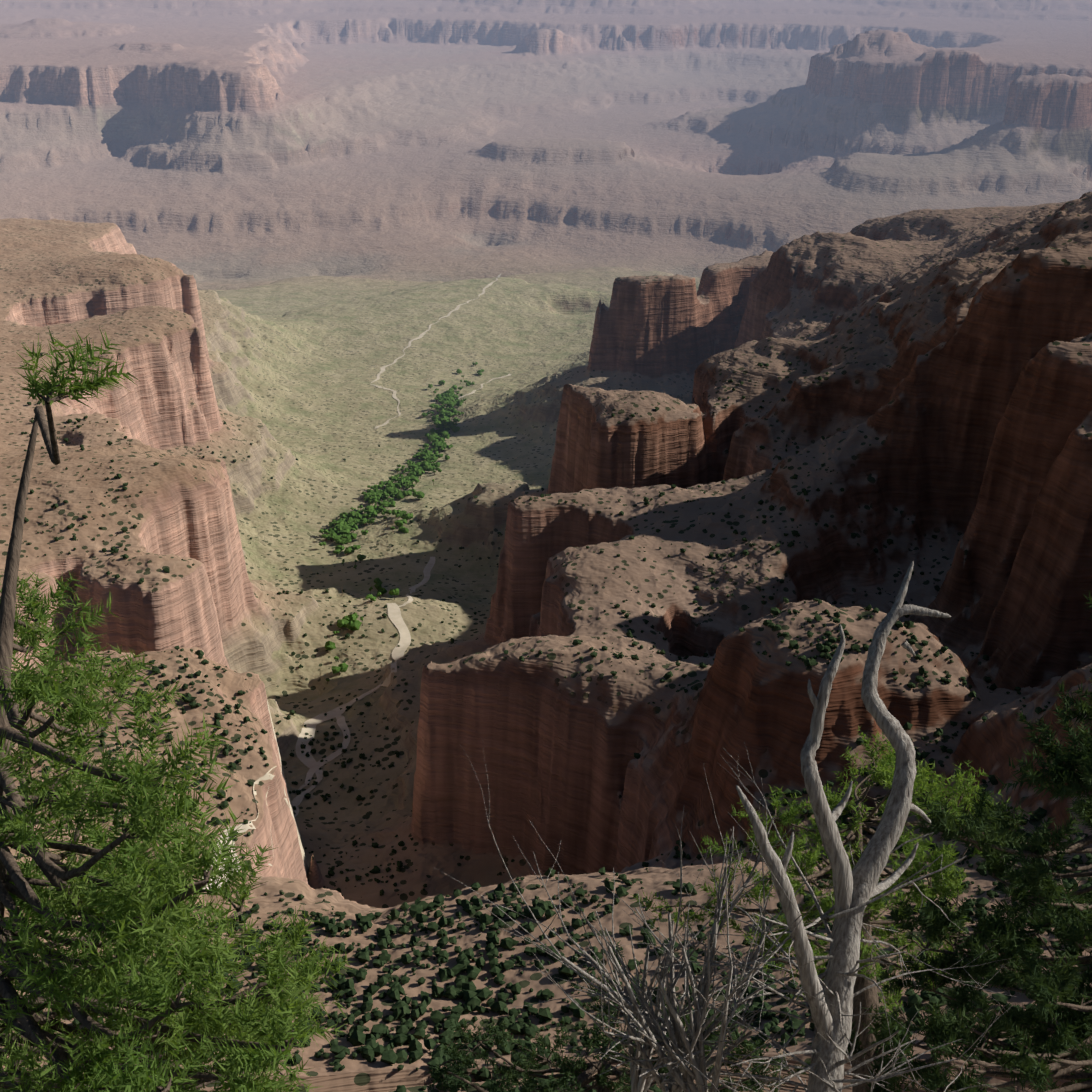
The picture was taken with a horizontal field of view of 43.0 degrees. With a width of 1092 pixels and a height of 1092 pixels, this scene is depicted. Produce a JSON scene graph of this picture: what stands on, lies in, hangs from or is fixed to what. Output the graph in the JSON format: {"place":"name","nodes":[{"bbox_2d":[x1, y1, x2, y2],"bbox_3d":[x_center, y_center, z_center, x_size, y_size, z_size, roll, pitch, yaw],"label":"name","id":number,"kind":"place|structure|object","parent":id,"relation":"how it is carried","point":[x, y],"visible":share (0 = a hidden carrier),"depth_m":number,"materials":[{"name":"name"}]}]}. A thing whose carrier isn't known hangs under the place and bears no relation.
{"place":"outdoors","nodes":[
{"label":"outdoors","id":0,"kind":"place"},
{"bbox_2d":[0,0,1091,1091],"bbox_3d":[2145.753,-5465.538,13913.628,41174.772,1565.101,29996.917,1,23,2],"label":"terrain","id":1,"kind":"structure","parent":0,"point":[288,228],"depth_m":2036.53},
{"bbox_2d":[0,328,351,1091],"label":"pinyon pine wood","id":2,"kind":"object","parent":1,"relation":"on","point":[140,904],"visible":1,"depth_m":4.05,"materials":[{"name":"green plant"}]},
{"bbox_2d":[202,274,510,889],"bbox_3d":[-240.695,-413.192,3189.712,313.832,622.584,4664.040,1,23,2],"label":"trail paths","id":3,"kind":"structure","parent":1,"relation":"on","point":[396,619],"depth_m":1591.13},
{"bbox_2d":[319,362,483,683],"bbox_3d":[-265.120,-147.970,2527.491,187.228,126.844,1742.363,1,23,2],"label":"trees","id":4,"kind":"object","parent":1,"relation":"on","point":[345,524],"visible":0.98,"depth_m":2389.78,"materials":[{"name":"green plant"}]},
{"bbox_2d":[5,352,1091,1091],"bbox_3d":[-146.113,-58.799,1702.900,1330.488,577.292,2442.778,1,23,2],"label":"shrub stems","id":5,"kind":"object","parent":1,"relation":"on","point":[467,992],"visible":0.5,"depth_m":680.15,"materials":[{"name":"green plant"}]},
{"bbox_2d":[426,939,810,1091],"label":"low juniper wood","id":6,"kind":"object","parent":1,"relation":"on","point":[604,1082],"visible":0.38,"depth_m":12.81,"materials":[{"name":"green plant"}]},
{"bbox_2d":[437,561,1016,1091],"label":"dead tree snag","id":7,"kind":"object","parent":1,"relation":"on","point":[829,999],"visible":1,"depth_m":6.40,"materials":[{"name":"grey wood"}]},
{"bbox_2d":[629,727,1009,1091],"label":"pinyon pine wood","id":8,"kind":"object","parent":1,"relation":"on","point":[857,839],"visible":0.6,"depth_m":10.80,"materials":[{"name":"green plant"}]},
{"bbox_2d":[844,592,1091,1091],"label":"juniper wood","id":9,"kind":"object","parent":1,"relation":"on","point":[1029,1060],"visible":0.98,"depth_m":8.50,"materials":[{"name":"green plant"}]}
]}

